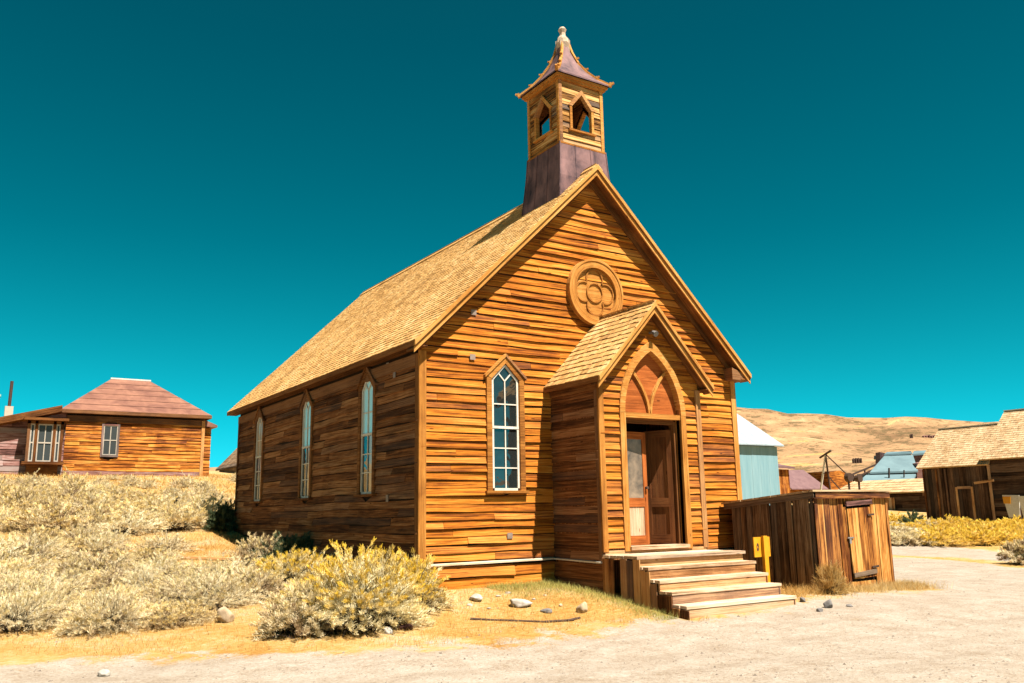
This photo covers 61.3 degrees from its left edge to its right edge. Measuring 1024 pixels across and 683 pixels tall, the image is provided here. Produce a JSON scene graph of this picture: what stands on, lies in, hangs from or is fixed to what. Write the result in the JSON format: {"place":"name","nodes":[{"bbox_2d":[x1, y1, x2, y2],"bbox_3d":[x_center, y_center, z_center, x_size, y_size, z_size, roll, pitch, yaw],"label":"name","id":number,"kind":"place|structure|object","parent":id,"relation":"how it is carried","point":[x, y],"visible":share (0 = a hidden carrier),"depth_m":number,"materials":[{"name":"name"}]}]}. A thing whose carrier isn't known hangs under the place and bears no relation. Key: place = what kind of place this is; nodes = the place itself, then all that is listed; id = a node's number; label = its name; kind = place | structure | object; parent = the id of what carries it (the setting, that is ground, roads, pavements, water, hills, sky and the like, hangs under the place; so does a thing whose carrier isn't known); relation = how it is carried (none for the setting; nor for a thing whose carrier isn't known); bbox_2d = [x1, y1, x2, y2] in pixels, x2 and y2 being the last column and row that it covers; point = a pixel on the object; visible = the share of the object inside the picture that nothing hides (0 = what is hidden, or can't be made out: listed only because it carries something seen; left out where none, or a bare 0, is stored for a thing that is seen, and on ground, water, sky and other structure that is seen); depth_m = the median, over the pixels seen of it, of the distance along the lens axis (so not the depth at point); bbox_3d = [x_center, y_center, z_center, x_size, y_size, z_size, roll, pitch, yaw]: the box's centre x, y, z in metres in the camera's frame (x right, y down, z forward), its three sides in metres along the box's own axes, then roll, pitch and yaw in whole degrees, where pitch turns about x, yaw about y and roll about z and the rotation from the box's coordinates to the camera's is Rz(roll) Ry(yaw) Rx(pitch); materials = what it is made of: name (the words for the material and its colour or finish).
{"place":"outdoors","nodes":[
{"label":"outdoors","id":0,"kind":"place"},
{"bbox_2d":[0,538,1023,682],"bbox_3d":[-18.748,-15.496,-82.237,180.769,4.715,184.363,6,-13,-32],"label":"path","id":1,"kind":"structure","parent":0,"point":[792,661],"depth_m":10.10,"materials":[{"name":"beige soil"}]},
{"bbox_2d":[781,577,952,599],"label":"dry grass","id":2,"kind":"structure","parent":1,"relation":"on","point":[900,585],"depth_m":16.26,"materials":[{"name":"beige plant"}]},
{"bbox_2d":[0,471,1023,664],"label":"ground","id":3,"kind":"structure","parent":0,"point":[589,628],"depth_m":11.75,"materials":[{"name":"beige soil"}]},
{"bbox_2d":[0,497,34,512],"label":"sagebrush","id":4,"kind":"object","parent":3,"relation":"on","point":[16,505],"visible":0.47,"depth_m":23.76,"materials":[{"name":"plant"}]},
{"bbox_2d":[0,557,46,580],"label":"sagebrush","id":5,"kind":"object","parent":3,"relation":"on","point":[11,566],"visible":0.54,"depth_m":15.53,"materials":[{"name":"plant"}]},
{"bbox_2d":[0,476,48,511],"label":"sagebrush","id":6,"kind":"object","parent":3,"relation":"on","point":[26,497],"visible":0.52,"depth_m":24.32,"materials":[{"name":"plant"}]},
{"bbox_2d":[0,570,50,602],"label":"sagebrush","id":7,"kind":"object","parent":3,"relation":"on","point":[7,584],"visible":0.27,"depth_m":13.14,"materials":[{"name":"beige plant"}]},
{"bbox_2d":[0,536,51,569],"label":"sagebrush","id":8,"kind":"object","parent":3,"relation":"on","point":[4,555],"visible":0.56,"depth_m":16.66,"materials":[{"name":"beige plant"}]},
{"bbox_2d":[8,554,57,575],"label":"sagebrush","id":9,"kind":"object","parent":3,"relation":"on","point":[46,563],"visible":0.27,"depth_m":16.30,"materials":[{"name":"beige plant"}]},
{"bbox_2d":[0,583,68,634],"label":"sagebrush","id":10,"kind":"object","parent":3,"relation":"on","point":[15,604],"visible":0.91,"depth_m":12.02,"materials":[{"name":"beige plant"}]},
{"bbox_2d":[0,525,81,564],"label":"sagebrush","id":11,"kind":"object","parent":3,"relation":"on","point":[52,544],"visible":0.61,"depth_m":17.20,"materials":[{"name":"beige plant"}]},
{"bbox_2d":[13,524,69,543],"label":"sagebrush","id":12,"kind":"object","parent":3,"relation":"on","point":[59,533],"visible":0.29,"depth_m":19.56,"materials":[{"name":"plant"}]},
{"bbox_2d":[2,581,81,628],"bbox_3d":[-6.871,3.822,12.548,1.310,0.681,1.380,1,-11,-8],"label":"sagebrush","id":13,"kind":"object","parent":3,"relation":"on","point":[57,593],"visible":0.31,"depth_m":12.46,"materials":[{"name":"beige plant"}]},
{"bbox_2d":[2,569,91,591],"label":"sagebrush","id":14,"kind":"object","parent":3,"relation":"on","point":[49,575],"visible":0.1,"depth_m":14.23,"materials":[{"name":"beige plant"}]},
{"bbox_2d":[0,494,101,533],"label":"sagebrush","id":15,"kind":"object","parent":3,"relation":"on","point":[49,516],"visible":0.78,"depth_m":21.14,"materials":[{"name":"plant"}]},
{"bbox_2d":[4,572,102,610],"bbox_3d":[-7.334,3.936,13.492,1.786,0.658,1.406,6,-13,-32],"label":"sagebrush","id":16,"kind":"object","parent":3,"relation":"on","point":[56,584],"visible":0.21,"depth_m":13.55,"materials":[{"name":"beige plant"}]},
{"bbox_2d":[30,563,96,592],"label":"sagebrush","id":17,"kind":"object","parent":3,"relation":"on","point":[58,574],"visible":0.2,"depth_m":14.64,"materials":[{"name":"beige plant"}]},
{"bbox_2d":[54,484,87,500],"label":"sagebrush","id":18,"kind":"object","parent":3,"relation":"on","point":[75,491],"visible":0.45,"depth_m":27.65,"materials":[{"name":"beige plant"}]},
{"bbox_2d":[39,465,106,496],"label":"sagebrush","id":19,"kind":"object","parent":3,"relation":"on","point":[72,482],"visible":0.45,"depth_m":28.51,"materials":[{"name":"plant"}]},
{"bbox_2d":[56,549,107,578],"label":"sagebrush","id":20,"kind":"object","parent":3,"relation":"on","point":[62,566],"visible":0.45,"depth_m":15.95,"materials":[{"name":"beige plant"}]},
{"bbox_2d":[53,491,113,515],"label":"sagebrush","id":21,"kind":"object","parent":3,"relation":"on","point":[77,503],"visible":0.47,"depth_m":24.46,"materials":[{"name":"beige plant"}]},
{"bbox_2d":[61,534,106,554],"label":"sagebrush","id":22,"kind":"object","parent":3,"relation":"on","point":[79,544],"visible":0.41,"depth_m":18.53,"materials":[{"name":"plant"}]},
{"bbox_2d":[47,603,124,638],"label":"sagebrush","id":23,"kind":"object","parent":3,"relation":"on","point":[59,629],"visible":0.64,"depth_m":11.83,"materials":[{"name":"plant"}]},
{"bbox_2d":[62,521,109,540],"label":"sagebrush","id":24,"kind":"object","parent":3,"relation":"on","point":[86,530],"visible":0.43,"depth_m":19.74,"materials":[{"name":"beige plant"}]},
{"bbox_2d":[70,494,117,529],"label":"sagebrush","id":25,"kind":"object","parent":3,"relation":"on","point":[98,518],"visible":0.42,"depth_m":22.50,"materials":[{"name":"plant"}]},
{"bbox_2d":[47,544,145,577],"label":"sagebrush","id":26,"kind":"object","parent":3,"relation":"on","point":[120,562],"visible":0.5,"depth_m":16.18,"materials":[{"name":"beige plant"}]},
{"bbox_2d":[76,529,123,556],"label":"sagebrush","id":27,"kind":"object","parent":3,"relation":"on","point":[99,542],"visible":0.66,"depth_m":18.68,"materials":[{"name":"beige plant"}]},
{"bbox_2d":[81,565,129,592],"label":"sagebrush","id":28,"kind":"object","parent":3,"relation":"on","point":[116,576],"visible":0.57,"depth_m":15.17,"materials":[{"name":"beige plant"}]},
{"bbox_2d":[52,578,163,638],"bbox_3d":[-5.708,3.765,12.327,1.479,0.755,1.921,6,-13,-31],"label":"sagebrush","id":29,"kind":"object","parent":3,"relation":"on","point":[121,605],"visible":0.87,"depth_m":12.05,"materials":[{"name":"beige plant"}]},
{"bbox_2d":[0,378,217,476],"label":"hip roofed house","id":30,"kind":"structure","parent":3,"relation":"on","point":[119,426],"depth_m":41.54,"materials":[{"name":"brown wood"}]},
{"bbox_2d":[20,417,68,475],"bbox_3d":[-21.317,4.851,39.294,1.810,2.660,1.070,6,-13,-32],"label":"bay window","id":31,"kind":"structure","parent":30,"relation":"in","point":[44,438],"depth_m":39.08,"materials":[{"name":"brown wood"}]},
{"bbox_2d":[100,423,119,456],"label":"window","id":32,"kind":"structure","parent":30,"relation":"in","point":[110,435],"depth_m":41.20,"materials":[{"name":"white wood"}]},
{"bbox_2d":[86,526,137,552],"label":"sagebrush","id":33,"kind":"object","parent":3,"relation":"on","point":[112,535],"visible":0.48,"depth_m":19.18,"materials":[{"name":"beige plant"}]},
{"bbox_2d":[86,481,139,502],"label":"sagebrush","id":34,"kind":"object","parent":3,"relation":"on","point":[118,491],"visible":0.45,"depth_m":28.15,"materials":[{"name":"plant"}]},
{"bbox_2d":[0,471,235,520],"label":"dry grass","id":35,"kind":"structure","parent":3,"relation":"on","point":[192,476],"depth_m":38.41,"materials":[{"name":"beige plant"}]},
{"bbox_2d":[92,508,166,534],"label":"sagebrush","id":36,"kind":"object","parent":3,"relation":"on","point":[136,522],"visible":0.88,"depth_m":21.96,"materials":[{"name":"beige plant"}]},
{"bbox_2d":[99,498,163,523],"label":"sagebrush","id":37,"kind":"object","parent":3,"relation":"on","point":[121,514],"visible":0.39,"depth_m":23.59,"materials":[{"name":"plant"}]},
{"bbox_2d":[106,542,173,570],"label":"sagebrush","id":38,"kind":"object","parent":3,"relation":"on","point":[146,552],"visible":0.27,"depth_m":17.07,"materials":[{"name":"plant"}]},
{"bbox_2d":[117,560,165,588],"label":"sagebrush","id":39,"kind":"object","parent":3,"relation":"on","point":[145,578],"visible":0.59,"depth_m":15.39,"materials":[{"name":"beige plant"}]},
{"bbox_2d":[106,489,183,515],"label":"sagebrush","id":40,"kind":"object","parent":3,"relation":"on","point":[153,503],"visible":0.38,"depth_m":25.61,"materials":[{"name":"plant"}]},
{"bbox_2d":[121,487,172,503],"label":"sagebrush","id":41,"kind":"object","parent":3,"relation":"on","point":[139,495],"visible":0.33,"depth_m":28.09,"materials":[{"name":"plant"}]},
{"bbox_2d":[122,550,192,577],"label":"sagebrush","id":42,"kind":"object","parent":3,"relation":"on","point":[163,564],"visible":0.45,"depth_m":16.15,"materials":[{"name":"beige plant"}]},
{"bbox_2d":[122,530,204,552],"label":"sagebrush","id":43,"kind":"object","parent":3,"relation":"on","point":[155,542],"visible":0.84,"depth_m":19.38,"materials":[{"name":"beige plant"}]},
{"bbox_2d":[136,577,199,604],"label":"sagebrush","id":44,"kind":"object","parent":3,"relation":"on","point":[162,592],"visible":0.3,"depth_m":13.95,"materials":[{"name":"beige plant"}]},
{"bbox_2d":[129,599,215,631],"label":"sagebrush","id":45,"kind":"object","parent":3,"relation":"on","point":[171,616],"visible":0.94,"depth_m":12.44,"materials":[{"name":"plant"}]},
{"bbox_2d":[156,487,199,503],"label":"sagebrush","id":46,"kind":"object","parent":3,"relation":"on","point":[176,493],"visible":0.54,"depth_m":29.03,"materials":[{"name":"beige plant"}]},
{"bbox_2d":[143,559,217,584],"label":"sagebrush","id":47,"kind":"object","parent":3,"relation":"on","point":[176,570],"visible":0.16,"depth_m":15.20,"materials":[{"name":"beige plant"}]},
{"bbox_2d":[152,500,209,531],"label":"sagebrush","id":48,"kind":"object","parent":3,"relation":"on","point":[184,515],"visible":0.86,"depth_m":23.00,"materials":[{"name":"plant"}]},
{"bbox_2d":[168,470,198,486],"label":"sagebrush","id":49,"kind":"object","parent":3,"relation":"on","point":[183,480],"visible":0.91,"depth_m":36.34,"materials":[{"name":"beige plant"}]},
{"bbox_2d":[153,599,220,625],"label":"sagebrush","id":50,"kind":"object","parent":3,"relation":"on","point":[181,606],"visible":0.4,"depth_m":12.82,"materials":[{"name":"plant"}]},
{"bbox_2d":[156,488,223,524],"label":"sagebrush","id":51,"kind":"object","parent":3,"relation":"on","point":[196,503],"visible":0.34,"depth_m":24.42,"materials":[{"name":"plant"}]},
{"bbox_2d":[138,567,241,606],"bbox_3d":[-5.215,4.117,14.519,2.029,0.640,1.849,7,-13,-34],"label":"sagebrush","id":52,"kind":"object","parent":3,"relation":"on","point":[178,583],"visible":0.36,"depth_m":14.09,"materials":[{"name":"beige plant"}]},
{"bbox_2d":[194,487,233,502],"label":"sagebrush","id":53,"kind":"object","parent":3,"relation":"on","point":[215,492],"visible":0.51,"depth_m":30.34,"materials":[{"name":"beige plant"}]},
{"bbox_2d":[201,498,237,531],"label":"dark bush","id":54,"kind":"object","parent":3,"relation":"on","point":[225,512],"visible":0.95,"depth_m":23.22,"materials":[{"name":"green plant"}]},
{"bbox_2d":[185,552,261,580],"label":"sagebrush","id":55,"kind":"object","parent":3,"relation":"on","point":[232,564],"visible":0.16,"depth_m":15.33,"materials":[{"name":"beige plant"}]},
{"bbox_2d":[178,567,269,610],"bbox_3d":[-4.686,4.065,14.281,1.769,0.678,1.347,-3,-11,9],"label":"sagebrush","id":56,"kind":"object","parent":3,"relation":"on","point":[218,595],"visible":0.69,"depth_m":14.06,"materials":[{"name":"beige plant"}]},
{"bbox_2d":[216,607,234,622],"bbox_3d":[-4.210,4.041,12.715,0.314,0.270,0.235,-6,-12,25],"label":"rock","id":57,"kind":"object","parent":3,"relation":"on","point":[226,614],"visible":0.81,"depth_m":12.62,"materials":[{"name":"beige stone"}]},
{"bbox_2d":[215,448,236,473],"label":"board shack","id":58,"kind":"structure","parent":3,"relation":"on","point":[228,464],"depth_m":62.97,"materials":[{"name":"brown wood"}]},
{"bbox_2d":[218,564,289,600],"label":"rabbitbrush","id":59,"kind":"object","parent":3,"relation":"on","point":[261,581],"visible":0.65,"depth_m":14.59,"materials":[{"name":"beige plant"}]},
{"bbox_2d":[228,530,286,566],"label":"sagebrush","id":60,"kind":"object","parent":3,"relation":"on","point":[254,543],"visible":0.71,"depth_m":17.89,"materials":[{"name":"beige plant"}]},
{"bbox_2d":[243,530,315,564],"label":"dark bush","id":61,"kind":"object","parent":3,"relation":"on","point":[301,542],"visible":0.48,"depth_m":18.16,"materials":[{"name":"green plant"}]},
{"bbox_2d":[252,545,333,592],"bbox_3d":[-3.836,4.026,15.351,1.983,0.842,1.446,6,-13,-32],"label":"rabbitbrush","id":62,"kind":"object","parent":3,"relation":"on","point":[291,564],"visible":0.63,"depth_m":15.24,"materials":[{"name":"yellow plant"}]},
{"bbox_2d":[248,577,346,640],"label":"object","id":63,"kind":"object","parent":3,"relation":"on","point":[285,612],"visible":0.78,"depth_m":11.30,"materials":[{"name":"beige plant"}]},
{"bbox_2d":[273,536,435,637],"bbox_3d":[-2.179,3.337,11.921,2.111,1.261,1.934,6,-13,-32],"label":"rabbitbrush","id":64,"kind":"object","parent":3,"relation":"on","point":[359,600],"visible":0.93,"depth_m":11.58,"materials":[{"name":"yellow plant"}]},
{"bbox_2d":[378,547,459,614],"bbox_3d":[-1.470,3.596,13.013,1.381,0.982,1.196,6,-13,-32],"label":"rabbitbrush","id":65,"kind":"object","parent":3,"relation":"on","point":[433,598],"visible":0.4,"depth_m":12.90,"materials":[{"name":"yellow plant"}]},
{"bbox_2d":[227,26,751,592],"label":"church","id":66,"kind":"structure","parent":3,"relation":"on","point":[547,374],"depth_m":16.09,"materials":[{"name":"brown wood"}]},
{"bbox_2d":[249,406,265,502],"bbox_3d":[-6.472,2.872,22.166,0.190,2.510,0.890,6,-13,-32],"label":"window","id":67,"kind":"structure","parent":66,"relation":"in","point":[259,429],"depth_m":22.19,"materials":[{"name":"brown wood"}]},
{"bbox_2d":[295,389,314,500],"bbox_3d":[-4.559,2.261,19.239,0.190,2.510,0.890,6,-13,-32],"label":"window","id":68,"kind":"structure","parent":66,"relation":"in","point":[306,409],"depth_m":19.26,"materials":[{"name":"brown wood"}]},
{"bbox_2d":[353,367,377,496],"bbox_3d":[-2.737,1.680,16.451,0.190,2.510,0.890,6,-13,-32],"label":"window","id":69,"kind":"structure","parent":66,"relation":"in","point":[367,401],"depth_m":16.46,"materials":[{"name":"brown wood"}]},
{"bbox_2d":[483,354,528,492],"bbox_3d":[-0.129,1.462,15.564,0.890,2.510,0.190,6,-13,-32],"label":"window","id":70,"kind":"structure","parent":66,"relation":"in","point":[505,405],"depth_m":15.53,"materials":[{"name":"brown wood"}]},
{"bbox_2d":[566,259,622,325],"bbox_3d":[1.653,-0.973,17.166,1.350,1.350,0.125,6,-13,-32],"label":"round window","id":71,"kind":"structure","parent":66,"relation":"in","point":[586,297],"depth_m":17.16,"materials":[{"name":"brown wood"}]},
{"bbox_2d":[510,599,532,607],"bbox_3d":[0.128,4.031,13.302,0.349,0.150,0.290,6,-13,-32],"label":"rock","id":72,"kind":"object","parent":3,"relation":"on","point":[515,603],"visible":0.94,"depth_m":13.20,"materials":[{"name":"beige stone"}]},
{"bbox_2d":[470,618,573,622],"bbox_3d":[0.152,3.979,12.344,1.503,0.088,0.152,0,-11,-4],"label":"stick","id":73,"kind":"object","parent":3,"relation":"on","point":[550,621],"visible":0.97,"depth_m":12.34,"materials":[{"name":"wood"}]},
{"bbox_2d":[487,578,678,621],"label":"dry grass","id":74,"kind":"structure","parent":3,"relation":"on","point":[559,585],"depth_m":14.26,"materials":[{"name":"beige plant"}]},
{"bbox_2d":[602,550,796,619],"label":"entrance steps","id":75,"kind":"structure","parent":3,"relation":"on","point":[697,583],"depth_m":13.79,"materials":[{"name":"brown wood"}]},
{"bbox_2d":[737,414,783,504],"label":"metal clad building","id":76,"kind":"structure","parent":3,"relation":"on","point":[759,463],"depth_m":44.91,"materials":[{"name":"metal"}]},
{"bbox_2d":[752,536,770,581],"bbox_3d":[4.548,4.153,15.537,0.420,1.280,0.090,6,-13,-32],"label":"post sign","id":77,"kind":"object","parent":3,"relation":"on","point":[761,546],"visible":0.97,"depth_m":15.58,"materials":[{"name":"yellow paint"}]},
{"bbox_2d":[778,464,794,493],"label":"plank hut","id":78,"kind":"object","parent":3,"relation":"on","point":[784,480],"visible":0.32,"depth_m":86.62,"materials":[{"name":"brown wood"}]},
{"bbox_2d":[721,490,894,589],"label":"storage shed","id":79,"kind":"structure","parent":3,"relation":"on","point":[850,531],"depth_m":16.68,"materials":[{"name":"brown wood"}]},
{"bbox_2d":[846,507,878,578],"bbox_3d":[6.778,3.888,16.716,0.881,1.345,0.060,6,-13,-32],"label":"door","id":80,"kind":"structure","parent":79,"relation":"in","point":[861,541],"depth_m":16.71,"materials":[{"name":"brown wood"}]},
{"bbox_2d":[789,470,851,501],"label":"red roofed store","id":81,"kind":"structure","parent":3,"relation":"on","point":[801,480],"depth_m":90.98,"materials":[{"name":"purple metal"}]},
{"bbox_2d":[810,560,852,594],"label":"grass tuft","id":82,"kind":"object","parent":3,"relation":"on","point":[830,578],"visible":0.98,"depth_m":15.40,"materials":[{"name":"beige plant"}]},
{"bbox_2d":[819,450,862,489],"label":"hoist frame","id":83,"kind":"object","parent":3,"relation":"on","point":[848,477],"visible":0.88,"depth_m":58.98,"materials":[{"name":"brown wood"}]},
{"bbox_2d":[838,478,925,511],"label":"log outbuilding","id":84,"kind":"structure","parent":3,"relation":"on","point":[906,494],"depth_m":72.22,"materials":[{"name":"brown wood"}]},
{"bbox_2d":[898,510,925,522],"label":"dark bush","id":85,"kind":"object","parent":3,"relation":"on","point":[913,516],"visible":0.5,"depth_m":44.62,"materials":[{"name":"green plant"}]},
{"bbox_2d":[890,529,934,545],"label":"roadside bush","id":86,"kind":"object","parent":3,"relation":"on","point":[910,539],"visible":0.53,"depth_m":30.21,"materials":[{"name":"beige plant"}]},
{"bbox_2d":[909,527,967,545],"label":"roadside bush","id":87,"kind":"object","parent":3,"relation":"on","point":[945,534],"visible":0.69,"depth_m":30.18,"materials":[{"name":"yellow plant"}]},
{"bbox_2d":[916,423,997,521],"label":"plank barn","id":88,"kind":"structure","parent":3,"relation":"on","point":[954,474],"depth_m":50.02,"materials":[{"name":"brown wood"}]},
{"bbox_2d":[955,486,976,520],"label":"door","id":89,"kind":"structure","parent":88,"relation":"in","point":[965,499],"depth_m":48.94,"materials":[{"name":"brown wood"}]},
{"bbox_2d":[937,513,977,527],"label":"roadside bush","id":90,"kind":"object","parent":3,"relation":"on","point":[954,519],"visible":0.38,"depth_m":41.17,"materials":[{"name":"yellow plant"}]},
{"bbox_2d":[948,525,1005,545],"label":"roadside bush","id":91,"kind":"object","parent":3,"relation":"on","point":[974,535],"visible":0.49,"depth_m":30.75,"materials":[{"name":"yellow plant"}]},
{"bbox_2d":[960,526,1005,545],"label":"roadside bush","id":92,"kind":"object","parent":3,"relation":"on","point":[989,542],"visible":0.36,"depth_m":30.70,"materials":[{"name":"yellow plant"}]},
{"bbox_2d":[955,519,1011,533],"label":"roadside bush","id":93,"kind":"object","parent":3,"relation":"on","point":[991,527],"visible":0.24,"depth_m":35.55,"materials":[{"name":"yellow plant"}]},
{"bbox_2d":[975,527,1023,545],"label":"roadside bush","id":94,"kind":"object","parent":3,"relation":"on","point":[1017,536],"visible":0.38,"depth_m":30.74,"materials":[{"name":"yellow plant"}]},
{"bbox_2d":[979,408,1023,520],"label":"board barn","id":95,"kind":"structure","parent":3,"relation":"on","point":[1003,452],"depth_m":47.66,"materials":[{"name":"brown wood"}]},
{"bbox_2d":[995,534,1023,564],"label":"sagebrush","id":96,"kind":"object","parent":3,"relation":"on","point":[1016,548],"visible":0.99,"depth_m":22.91,"materials":[{"name":"beige plant"}]},
{"bbox_2d":[1002,495,1023,518],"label":"information stand","id":97,"kind":"object","parent":3,"relation":"on","point":[1013,503],"visible":0.73,"depth_m":45.40,"materials":[{"name":"white paint"}]},
{"bbox_2d":[0,0,1023,466],"label":"sky","id":98,"kind":"structure","parent":0,"point":[192,191],"materials":[{"name":"teal"}]},
{"bbox_2d":[209,407,997,481],"bbox_3d":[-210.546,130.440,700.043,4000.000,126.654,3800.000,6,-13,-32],"label":"hills","id":99,"kind":"structure","parent":0,"point":[807,440],"depth_m":525.10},
{"bbox_2d":[852,450,925,481],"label":"stamp mill","id":100,"kind":"object","parent":99,"relation":"on","point":[895,465],"visible":0.6,"depth_m":293.36,"materials":[{"name":"metal"}]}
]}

